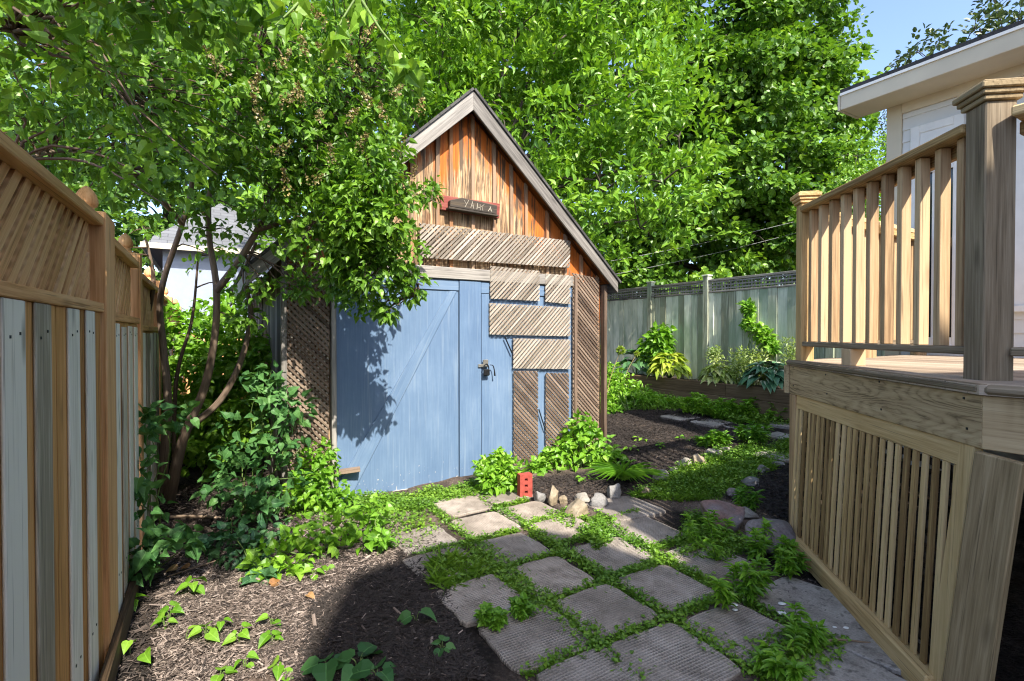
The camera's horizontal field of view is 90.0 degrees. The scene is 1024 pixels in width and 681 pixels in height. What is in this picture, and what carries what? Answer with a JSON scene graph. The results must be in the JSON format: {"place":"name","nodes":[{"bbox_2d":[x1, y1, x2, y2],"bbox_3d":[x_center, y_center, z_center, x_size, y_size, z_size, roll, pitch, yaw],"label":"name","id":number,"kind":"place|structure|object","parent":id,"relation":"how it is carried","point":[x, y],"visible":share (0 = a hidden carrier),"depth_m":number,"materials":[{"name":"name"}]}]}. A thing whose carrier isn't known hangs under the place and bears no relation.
{"place":"outdoors","nodes":[
{"label":"outdoors","id":0,"kind":"place"},
{"bbox_2d":[0,0,1023,296],"label":"sky","id":1,"kind":"structure","parent":0,"point":[891,23],"materials":[{"name":"blue"}]},
{"bbox_2d":[115,406,1023,680],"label":"ground","id":2,"kind":"structure","parent":0,"point":[1010,664],"depth_m":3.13,"materials":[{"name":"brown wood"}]},
{"bbox_2d":[0,0,156,248],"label":"background tree","id":3,"kind":"object","parent":2,"relation":"on","point":[105,208],"visible":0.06,"depth_m":14.44,"materials":[{"name":"green plant"}]},
{"bbox_2d":[0,130,181,680],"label":"cedar fence","id":4,"kind":"object","parent":2,"relation":"on","point":[80,371],"visible":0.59,"depth_m":1.72,"materials":[{"name":"orange wood"}]},
{"bbox_2d":[137,647,150,662],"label":"seedling","id":5,"kind":"object","parent":2,"relation":"on","point":[145,656],"visible":1,"depth_m":2.16,"materials":[{"name":"green plant"}]},
{"bbox_2d":[134,400,199,527],"bbox_3d":[-2.292,0.874,3.247,0.467,1.016,0.844,0,1,-12],"label":"leafy shrub","id":6,"kind":"object","parent":2,"relation":"on","point":[143,486],"visible":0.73,"depth_m":3.19,"materials":[{"name":"green plant"}]},
{"bbox_2d":[128,517,205,586],"bbox_3d":[-2.002,1.176,2.877,0.668,0.423,0.425,0,1,23],"label":"ground vine","id":7,"kind":"object","parent":2,"relation":"on","point":[148,558],"visible":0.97,"depth_m":2.79,"materials":[{"name":"green plant"}]},
{"bbox_2d":[156,600,183,628],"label":"seedling","id":8,"kind":"object","parent":2,"relation":"on","point":[177,608],"visible":0.85,"depth_m":2.52,"materials":[{"name":"green plant"}]},
{"bbox_2d":[82,28,277,280],"bbox_3d":[-11.537,-6.311,18.149,6.582,14.564,6.227,0,1,0],"label":"background tree","id":9,"kind":"object","parent":2,"relation":"on","point":[167,223],"visible":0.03,"depth_m":17.10,"materials":[{"name":"green plant"}]},
{"bbox_2d":[175,576,206,594],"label":"seedling","id":10,"kind":"object","parent":2,"relation":"on","point":[193,586],"visible":1,"depth_m":2.77,"materials":[{"name":"green plant"}]},
{"bbox_2d":[158,515,230,518],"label":"fallen twig","id":11,"kind":"object","parent":2,"relation":"on","point":[190,516],"visible":0.69,"depth_m":3.85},
{"bbox_2d":[187,621,219,641],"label":"seedling","id":12,"kind":"object","parent":2,"relation":"on","point":[212,634],"visible":1,"depth_m":2.35,"materials":[{"name":"green plant"}]},
{"bbox_2d":[140,203,275,340],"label":"neighbour garage","id":13,"kind":"structure","parent":2,"relation":"on","point":[180,283],"depth_m":11.72,"materials":[{"name":"paint"}]},
{"bbox_2d":[159,280,272,483],"bbox_3d":[-2.979,0.355,5.004,1.606,1.987,1.212,1,1,37],"label":"understory plant","id":14,"kind":"object","parent":2,"relation":"on","point":[194,359],"visible":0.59,"depth_m":4.82,"materials":[{"name":"green plant"}]},
{"bbox_2d":[169,392,264,470],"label":"undergrowth","id":15,"kind":"object","parent":2,"relation":"on","point":[245,435],"visible":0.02,"depth_m":5.50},
{"bbox_2d":[0,0,447,503],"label":"lilac tree","id":16,"kind":"object","parent":2,"relation":"on","point":[358,234],"visible":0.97,"depth_m":3.16,"materials":[{"name":"green plant"}]},
{"bbox_2d":[263,0,424,97],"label":"overhanging branch","id":17,"kind":"object","parent":16,"relation":"attached to","point":[357,11],"visible":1,"depth_m":1.52,"materials":[{"name":"green plant"}]},
{"bbox_2d":[210,665,237,680],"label":"seedling","id":18,"kind":"object","parent":2,"relation":"on","point":[228,669],"visible":1,"depth_m":2.08,"materials":[{"name":"green plant"}]},
{"bbox_2d":[222,621,251,645],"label":"seedling","id":19,"kind":"object","parent":2,"relation":"on","point":[231,637],"visible":1,"depth_m":2.33,"materials":[{"name":"green plant"}]},
{"bbox_2d":[198,513,294,586],"bbox_3d":[-1.574,1.268,3.174,0.826,0.303,0.531,1,1,37],"label":"dead nettle","id":20,"kind":"object","parent":2,"relation":"on","point":[244,540],"visible":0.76,"depth_m":3.17,"materials":[{"name":"green plant"}]},
{"bbox_2d":[234,650,258,669],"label":"seedling","id":21,"kind":"object","parent":2,"relation":"on","point":[252,653],"visible":0.92,"depth_m":2.14,"materials":[{"name":"green plant"}]},
{"bbox_2d":[189,360,318,541],"bbox_3d":[-1.865,0.789,3.766,0.811,1.276,0.845,0,1,0],"label":"leafy shrub","id":22,"kind":"object","parent":2,"relation":"on","point":[233,456],"visible":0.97,"depth_m":3.78,"materials":[{"name":"green plant"}]},
{"bbox_2d":[161,0,349,238],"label":"background tree","id":23,"kind":"object","parent":2,"relation":"on","point":[234,203],"visible":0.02,"depth_m":15.21,"materials":[{"name":"green plant"}]},
{"bbox_2d":[258,630,283,648],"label":"seedling","id":24,"kind":"object","parent":2,"relation":"on","point":[266,636],"visible":0.87,"depth_m":2.29,"materials":[{"name":"green plant"}]},
{"bbox_2d":[268,655,293,680],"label":"seedling","id":25,"kind":"object","parent":2,"relation":"on","point":[278,670],"visible":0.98,"depth_m":2.07,"materials":[{"name":"green plant"}]},
{"bbox_2d":[236,505,369,582],"bbox_3d":[-1.256,1.248,3.198,0.548,0.334,0.806,0,1,18],"label":"bindweed patch","id":26,"kind":"object","parent":2,"relation":"on","point":[280,557],"visible":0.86,"depth_m":3.13,"materials":[{"name":"green plant"}]},
{"bbox_2d":[280,436,361,517],"bbox_3d":[-1.516,1.091,3.995,0.600,0.618,0.535,0,1,21],"label":"grape vine","id":27,"kind":"object","parent":2,"relation":"on","point":[326,496],"visible":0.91,"depth_m":3.99,"materials":[{"name":"green plant"}]},
{"bbox_2d":[300,652,349,680],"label":"seedling","id":28,"kind":"object","parent":2,"relation":"on","point":[325,671],"visible":0.96,"depth_m":2.07,"materials":[{"name":"green plant"}]},
{"bbox_2d":[336,642,382,680],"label":"seedling","id":29,"kind":"object","parent":2,"relation":"on","point":[344,658],"visible":0.58,"depth_m":2.14,"materials":[{"name":"green plant"}]},
{"bbox_2d":[341,492,396,555],"bbox_3d":[-0.919,1.251,3.476,0.371,0.328,0.620,0,1,0],"label":"bindweed patch","id":30,"kind":"object","parent":2,"relation":"on","point":[374,538],"visible":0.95,"depth_m":3.35,"materials":[{"name":"green plant"}]},
{"bbox_2d":[351,656,395,680],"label":"seedling","id":31,"kind":"object","parent":2,"relation":"on","point":[363,666],"visible":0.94,"depth_m":2.07,"materials":[{"name":"green plant"}]},
{"bbox_2d":[397,607,436,625],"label":"seedling","id":32,"kind":"object","parent":2,"relation":"on","point":[405,617],"visible":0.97,"depth_m":2.48,"materials":[{"name":"green plant"}]},
{"bbox_2d":[390,525,456,556],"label":"concrete paver","id":33,"kind":"object","parent":2,"relation":"on","point":[440,534],"visible":0.52,"depth_m":3.48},
{"bbox_2d":[229,87,621,510],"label":"garden shed","id":34,"kind":"structure","parent":2,"relation":"on","point":[489,345],"depth_m":4.91,"materials":[{"name":"brown wood"}]},
{"bbox_2d":[336,275,458,498],"bbox_3d":[-1.008,0.400,4.616,1.146,1.943,0.036,0,1,-31],"label":"door","id":35,"kind":"structure","parent":34,"relation":"in","point":[398,401],"depth_m":4.62,"materials":[{"name":"blue paint"}]},
{"bbox_2d":[440,195,499,218],"bbox_3d":[-0.380,-1.289,4.929,0.637,0.149,0.104,0,1,-31],"label":"wooden sign","id":36,"kind":"object","parent":34,"relation":"attached to","point":[471,207],"visible":0.98,"depth_m":4.88,"materials":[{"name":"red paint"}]},
{"bbox_2d":[458,280,571,476],"bbox_3d":[0.089,0.391,5.235,1.362,1.941,0.092,0,1,-31],"label":"door","id":37,"kind":"structure","parent":34,"relation":"in","point":[485,370],"depth_m":5.05,"materials":[{"name":"blue paint"}]},
{"bbox_2d":[402,545,482,583],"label":"concrete paver","id":38,"kind":"object","parent":2,"relation":"on","point":[417,557],"visible":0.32,"depth_m":3.14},
{"bbox_2d":[430,635,455,656],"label":"seedling","id":39,"kind":"object","parent":2,"relation":"on","point":[449,646],"visible":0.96,"depth_m":2.25,"materials":[{"name":"green plant"}]},
{"bbox_2d":[434,494,494,517],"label":"concrete paver","id":40,"kind":"object","parent":2,"relation":"on","point":[468,505],"visible":0.59,"depth_m":4.14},
{"bbox_2d":[223,0,738,271],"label":"broadleaf tree","id":41,"kind":"object","parent":2,"relation":"on","point":[536,42],"visible":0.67,"depth_m":8.59,"materials":[{"name":"green plant"}]},
{"bbox_2d":[436,574,527,627],"bbox_3d":[-0.168,1.379,2.719,0.395,0.054,0.404,0,1,-33],"label":"concrete paver","id":42,"kind":"object","parent":2,"relation":"on","point":[474,591],"visible":0.52,"depth_m":2.71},
{"bbox_2d":[451,512,520,538],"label":"concrete paver","id":43,"kind":"object","parent":2,"relation":"on","point":[490,522],"visible":0.57,"depth_m":3.76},
{"bbox_2d":[266,0,711,241],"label":"background tree","id":44,"kind":"object","parent":2,"relation":"on","point":[528,144],"visible":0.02,"depth_m":12.87,"materials":[{"name":"green plant"}]},
{"bbox_2d":[471,446,532,495],"bbox_3d":[-0.095,1.181,4.515,0.576,0.428,0.485,0,1,0],"label":"ground elder","id":45,"kind":"object","parent":2,"relation":"on","point":[496,469],"visible":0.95,"depth_m":4.47,"materials":[{"name":"green plant"}]},
{"bbox_2d":[474,487,532,504],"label":"concrete paver","id":46,"kind":"object","parent":2,"relation":"on","point":[508,496],"visible":0.38,"depth_m":4.31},
{"bbox_2d":[517,472,531,496],"bbox_3d":[0.109,1.232,4.366,0.114,0.195,0.064,0,1,-21],"label":"red brick","id":47,"kind":"object","parent":46,"relation":"on","point":[524,483],"visible":0.99,"depth_m":4.34,"materials":[{"name":"brick"}]},
{"bbox_2d":[474,533,549,566],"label":"concrete paver","id":48,"kind":"object","parent":2,"relation":"on","point":[516,545],"visible":0.55,"depth_m":3.35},
{"bbox_2d":[497,501,560,525],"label":"concrete paver","id":49,"kind":"object","parent":2,"relation":"on","point":[528,510],"visible":0.6,"depth_m":4.03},
{"bbox_2d":[478,604,590,674],"bbox_3d":[0.097,1.383,2.381,0.423,0.052,0.421,0,1,-30],"label":"concrete paver","id":50,"kind":"object","parent":2,"relation":"on","point":[514,644],"visible":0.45,"depth_m":2.33,"materials":[{"name":"concrete"}]},
{"bbox_2d":[473,601,510,631],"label":"weed tuft","id":51,"kind":"object","parent":50,"relation":"on","point":[486,614],"visible":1,"depth_m":2.43,"materials":[{"name":"green plant"}]},
{"bbox_2d":[507,591,537,621],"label":"weed tuft","id":52,"kind":"object","parent":50,"relation":"on","point":[522,608],"visible":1,"depth_m":2.52,"materials":[{"name":"green plant"}]},
{"bbox_2d":[506,557,593,596],"bbox_3d":[0.213,1.376,2.960,0.412,0.047,0.403,0,1,-31],"label":"concrete paver","id":53,"kind":"object","parent":2,"relation":"on","point":[555,573],"visible":0.54,"depth_m":2.96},
{"bbox_2d":[548,485,557,505],"bbox_3d":[0.332,1.291,4.222,0.091,0.190,0.102,0,1,20],"label":"edging stone","id":54,"kind":"object","parent":2,"relation":"on","point":[553,498],"visible":0.88,"depth_m":4.20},
{"bbox_2d":[527,516,588,540],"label":"concrete paver","id":55,"kind":"object","parent":2,"relation":"on","point":[559,529],"visible":0.33,"depth_m":3.68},
{"bbox_2d":[280,383,850,680],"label":"grass","id":56,"kind":"structure","parent":2,"relation":"on","point":[683,480],"depth_m":3.29,"materials":[{"name":"plant"}]},
{"bbox_2d":[565,498,588,517],"bbox_3d":[0.493,1.327,3.978,0.188,0.177,0.211,0,1,-14],"label":"edging stone","id":57,"kind":"object","parent":2,"relation":"on","point":[577,507],"visible":0.8,"depth_m":3.92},
{"bbox_2d":[527,408,629,475],"bbox_3d":[0.617,1.023,5.259,1.046,0.616,0.658,0,1,-14],"label":"grape vine","id":58,"kind":"object","parent":2,"relation":"on","point":[565,453],"visible":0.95,"depth_m":5.16,"materials":[{"name":"green plant"}]},
{"bbox_2d":[536,647,652,680],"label":"concrete paver","id":59,"kind":"object","parent":2,"relation":"on","point":[591,666],"visible":0.95,"depth_m":2.12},
{"bbox_2d":[589,493,608,507],"bbox_3d":[0.709,1.319,4.148,0.146,0.167,0.169,0,1,20],"label":"edging stone","id":60,"kind":"object","parent":2,"relation":"on","point":[599,500],"visible":0.85,"depth_m":4.10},
{"bbox_2d":[555,584,656,637],"bbox_3d":[0.466,1.381,2.603,0.403,0.052,0.400,0,1,-31],"label":"concrete paver","id":61,"kind":"object","parent":2,"relation":"on","point":[610,609],"visible":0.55,"depth_m":2.60,"materials":[{"name":"concrete"}]},
{"bbox_2d":[607,483,620,498],"bbox_3d":[0.866,1.298,4.341,0.123,0.170,0.112,0,1,6],"label":"edging stone","id":62,"kind":"object","parent":2,"relation":"on","point":[613,491],"visible":0.77,"depth_m":4.31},
{"bbox_2d":[575,537,654,570],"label":"concrete paver","id":63,"kind":"object","parent":2,"relation":"on","point":[617,553],"visible":0.47,"depth_m":3.23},
{"bbox_2d":[581,455,669,480],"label":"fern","id":64,"kind":"object","parent":2,"relation":"on","point":[619,471],"visible":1,"depth_m":4.64,"materials":[{"name":"green plant"}]},
{"bbox_2d":[586,496,665,520],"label":"concrete paver","id":65,"kind":"object","parent":2,"relation":"on","point":[624,504],"visible":0.62,"depth_m":4.04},
{"bbox_2d":[606,517,681,543],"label":"concrete paver","id":66,"kind":"object","parent":2,"relation":"on","point":[650,529],"visible":0.41,"depth_m":3.64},
{"bbox_2d":[607,362,682,413],"bbox_3d":[1.862,0.711,7.864,1.532,0.826,1.252,0,1,0],"label":"ground elder","id":67,"kind":"object","parent":2,"relation":"on","point":[635,395],"visible":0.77,"depth_m":7.70,"materials":[{"name":"green plant"}]},
{"bbox_2d":[617,565,714,613],"bbox_3d":[0.848,1.377,2.834,0.406,0.047,0.411,0,1,-29],"label":"concrete paver","id":68,"kind":"object","parent":2,"relation":"on","point":[668,586],"visible":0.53,"depth_m":2.82,"materials":[{"name":"concrete"}]},
{"bbox_2d":[609,623,740,680],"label":"concrete paver","id":69,"kind":"object","parent":2,"relation":"on","point":[672,652],"visible":0.81,"depth_m":2.21,"materials":[{"name":"concrete"}]},
{"bbox_2d":[585,182,795,296],"bbox_3d":[4.917,-2.095,17.019,12.562,6.249,4.433,0,1,0],"label":"background tree","id":70,"kind":"object","parent":2,"relation":"on","point":[689,271],"depth_m":16.77,"materials":[{"name":"green plant"}]},
{"bbox_2d":[673,392,724,415],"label":"weed clump","id":71,"kind":"object","parent":2,"relation":"on","point":[692,403],"visible":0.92,"depth_m":7.09,"materials":[{"name":"green plant"}]},
{"bbox_2d":[665,544,751,579],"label":"concrete paver","id":72,"kind":"object","parent":2,"relation":"on","point":[709,565],"visible":0.28,"depth_m":3.12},
{"bbox_2d":[690,418,732,428],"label":"concrete paver","id":73,"kind":"object","parent":2,"relation":"on","point":[712,423],"visible":0.76,"depth_m":6.61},
{"bbox_2d":[704,429,733,448],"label":"weed clump","id":74,"kind":"object","parent":2,"relation":"on","point":[720,437],"visible":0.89,"depth_m":5.54,"materials":[{"name":"green plant"}]},
{"bbox_2d":[700,500,744,532],"bbox_3d":[1.543,1.283,3.763,0.336,0.201,0.332,-1,1,-39],"label":"edging stone","id":75,"kind":"object","parent":2,"relation":"on","point":[729,510],"visible":0.67,"depth_m":3.69,"materials":[{"name":"stone"}]},
{"bbox_2d":[680,509,771,560],"bbox_3d":[1.348,1.259,3.327,0.492,0.199,0.593,0,1,0],"label":"weed clump","id":76,"kind":"object","parent":2,"relation":"on","point":[710,519],"visible":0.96,"depth_m":3.38,"materials":[{"name":"green plant"}]},
{"bbox_2d":[701,397,754,418],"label":"weed clump","id":77,"kind":"object","parent":2,"relation":"on","point":[725,407],"visible":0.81,"depth_m":6.85,"materials":[{"name":"green plant"}]},
{"bbox_2d":[685,602,791,666],"bbox_3d":[1.092,1.383,2.411,0.413,0.051,0.414,0,1,-30],"label":"concrete paver","id":78,"kind":"object","parent":2,"relation":"on","point":[740,624],"visible":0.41,"depth_m":2.44,"materials":[{"name":"concrete"}]},
{"bbox_2d":[588,0,890,300],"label":"maple tree","id":79,"kind":"object","parent":2,"relation":"on","point":[782,76],"visible":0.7,"depth_m":12.36,"materials":[{"name":"green plant"}]},
{"bbox_2d":[609,372,872,438],"bbox_3d":[3.283,0.900,7.660,0.734,0.560,7.400,0,1,-31],"label":"raised bed","id":80,"kind":"object","parent":2,"relation":"on","point":[680,387],"visible":0.28,"depth_m":7.41,"materials":[{"name":"wood"}]},
{"bbox_2d":[615,349,652,376],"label":"hosta","id":81,"kind":"object","parent":80,"relation":"on","point":[625,362],"visible":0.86,"depth_m":9.07,"materials":[{"name":"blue plant"}]},
{"bbox_2d":[635,320,677,376],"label":"tall perennial","id":82,"kind":"object","parent":80,"relation":"on","point":[656,342],"visible":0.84,"depth_m":8.90,"materials":[{"name":"green plant"}]},
{"bbox_2d":[646,352,692,378],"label":"hosta","id":83,"kind":"object","parent":80,"relation":"on","point":[678,359],"visible":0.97,"depth_m":8.38,"materials":[{"name":"plant"}]},
{"bbox_2d":[705,344,725,370],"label":"perennial","id":84,"kind":"object","parent":80,"relation":"on","point":[714,353],"visible":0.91,"depth_m":7.97,"materials":[{"name":"green plant"}]},
{"bbox_2d":[696,363,740,385],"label":"hosta","id":85,"kind":"object","parent":80,"relation":"on","point":[718,375],"visible":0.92,"depth_m":7.60,"materials":[{"name":"green plant"}]},
{"bbox_2d":[720,343,775,385],"bbox_3d":[3.449,0.384,7.519,0.600,0.753,0.857,-1,1,-37],"label":"astilbe","id":86,"kind":"object","parent":80,"relation":"on","point":[738,364],"visible":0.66,"depth_m":7.46,"materials":[{"name":"green plant"}]},
{"bbox_2d":[738,360,785,393],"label":"hosta","id":87,"kind":"object","parent":80,"relation":"on","point":[774,378],"visible":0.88,"depth_m":6.88,"materials":[{"name":"green plant"}]},
{"bbox_2d":[773,336,795,364],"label":"feathery plant","id":88,"kind":"object","parent":80,"relation":"on","point":[789,352],"visible":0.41,"depth_m":7.13,"materials":[{"name":"green plant"}]},
{"bbox_2d":[600,270,883,387],"bbox_3d":[2.339,0.082,10.008,0.130,2.375,11.933,0,1,-31],"label":"grey board fence","id":89,"kind":"object","parent":2,"relation":"on","point":[704,320],"visible":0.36,"depth_m":8.47,"materials":[{"name":"wood"}]},
{"bbox_2d":[736,297,781,384],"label":"climbing vine","id":90,"kind":"object","parent":89,"relation":"attached to","point":[747,308],"visible":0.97,"depth_m":7.59,"materials":[{"name":"green plant"}]},
{"bbox_2d":[708,553,780,609],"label":"weed clump","id":91,"kind":"object","parent":2,"relation":"on","point":[755,584],"visible":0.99,"depth_m":2.66,"materials":[{"name":"green plant"}]},
{"bbox_2d":[732,484,764,511],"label":"weed clump","id":92,"kind":"object","parent":2,"relation":"on","point":[752,501],"visible":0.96,"depth_m":3.96,"materials":[{"name":"green plant"}]},
{"bbox_2d":[732,419,772,443],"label":"weed clump","id":93,"kind":"object","parent":2,"relation":"on","point":[757,433],"visible":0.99,"depth_m":5.72,"materials":[{"name":"green plant"}]},
{"bbox_2d":[733,397,786,420],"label":"weed clump","id":94,"kind":"object","parent":2,"relation":"on","point":[744,411],"visible":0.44,"depth_m":6.75,"materials":[{"name":"green plant"}]},
{"bbox_2d":[741,517,792,565],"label":"weed clump","id":95,"kind":"object","parent":2,"relation":"on","point":[754,532],"visible":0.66,"depth_m":3.16,"materials":[{"name":"green plant"}]},
{"bbox_2d":[745,518,795,554],"bbox_3d":[1.712,1.288,3.375,0.338,0.181,0.280,0,1,-31],"label":"boulder","id":96,"kind":"object","parent":2,"relation":"on","point":[780,527],"visible":0.48,"depth_m":3.32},
{"bbox_2d":[747,640,813,680],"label":"weed clump","id":97,"kind":"object","parent":2,"relation":"on","point":[773,663],"visible":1,"depth_m":2.06,"materials":[{"name":"green plant"}]},
{"bbox_2d":[771,539,811,579],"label":"weed clump","id":98,"kind":"object","parent":2,"relation":"on","point":[790,567],"visible":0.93,"depth_m":2.98,"materials":[{"name":"green plant"}]},
{"bbox_2d":[754,576,855,634],"bbox_3d":[1.546,1.380,2.667,0.450,0.054,0.451,-1,1,-36],"label":"concrete paver","id":99,"kind":"object","parent":2,"relation":"on","point":[814,599],"visible":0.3,"depth_m":2.66,"materials":[{"name":"concrete"}]},
{"bbox_2d":[781,602,832,657],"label":"weed clump","id":100,"kind":"object","parent":2,"relation":"on","point":[812,632],"visible":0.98,"depth_m":2.25,"materials":[{"name":"green plant"}]},
{"bbox_2d":[793,0,873,280],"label":"ash tree","id":101,"kind":"object","parent":2,"relation":"on","point":[851,28],"visible":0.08,"depth_m":16.08,"materials":[{"name":"green plant"}]},
{"bbox_2d":[771,645,906,680],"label":"concrete paver","id":102,"kind":"object","parent":2,"relation":"on","point":[853,667],"visible":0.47,"depth_m":2.12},
{"bbox_2d":[793,117,886,221],"bbox_3d":[7.389,-1.746,10.640,2.713,5.516,1.681,0,1,-8],"label":"young tree","id":103,"kind":"object","parent":2,"relation":"on","point":[860,170],"visible":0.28,"depth_m":10.25,"materials":[{"name":"green plant"}]},
{"bbox_2d":[863,110,886,197],"bbox_3d":[11.399,-3.095,14.950,3.300,8.112,2.282,0,1,0],"label":"locust tree","id":104,"kind":"object","parent":2,"relation":"on","point":[881,128],"visible":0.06,"depth_m":14.82,"materials":[{"name":"green plant"}]},
{"bbox_2d":[834,621,920,674],"bbox_3d":[1.659,1.384,2.316,0.354,0.046,0.295,-1,1,-37],"label":"concrete paver","id":105,"kind":"object","parent":2,"relation":"on","point":[874,652],"visible":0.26,"depth_m":2.27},
{"bbox_2d":[784,77,1023,680],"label":"timber deck","id":106,"kind":"structure","parent":2,"relation":"on","point":[862,289],"depth_m":2.24,"materials":[{"name":"brown wood"}]},
{"bbox_2d":[884,0,1023,71],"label":"distant tree","id":107,"kind":"object","parent":2,"relation":"on","point":[998,14],"visible":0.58,"depth_m":18.74,"materials":[{"name":"green plant"}]},
{"bbox_2d":[838,19,1023,470],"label":"house","id":108,"kind":"structure","parent":0,"point":[916,98],"depth_m":4.20,"materials":[{"name":"white"}]},
{"bbox_2d":[910,113,965,345],"bbox_3d":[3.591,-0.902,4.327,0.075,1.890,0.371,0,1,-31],"label":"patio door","id":109,"kind":"structure","parent":108,"relation":"in","point":[919,135],"depth_m":4.31,"materials":[{"name":"white glass"}]},
{"bbox_2d":[1014,119,1023,311],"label":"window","id":110,"kind":"structure","parent":108,"relation":"in","point":[1019,202],"depth_m":3.86,"materials":[{"name":"white glass"}]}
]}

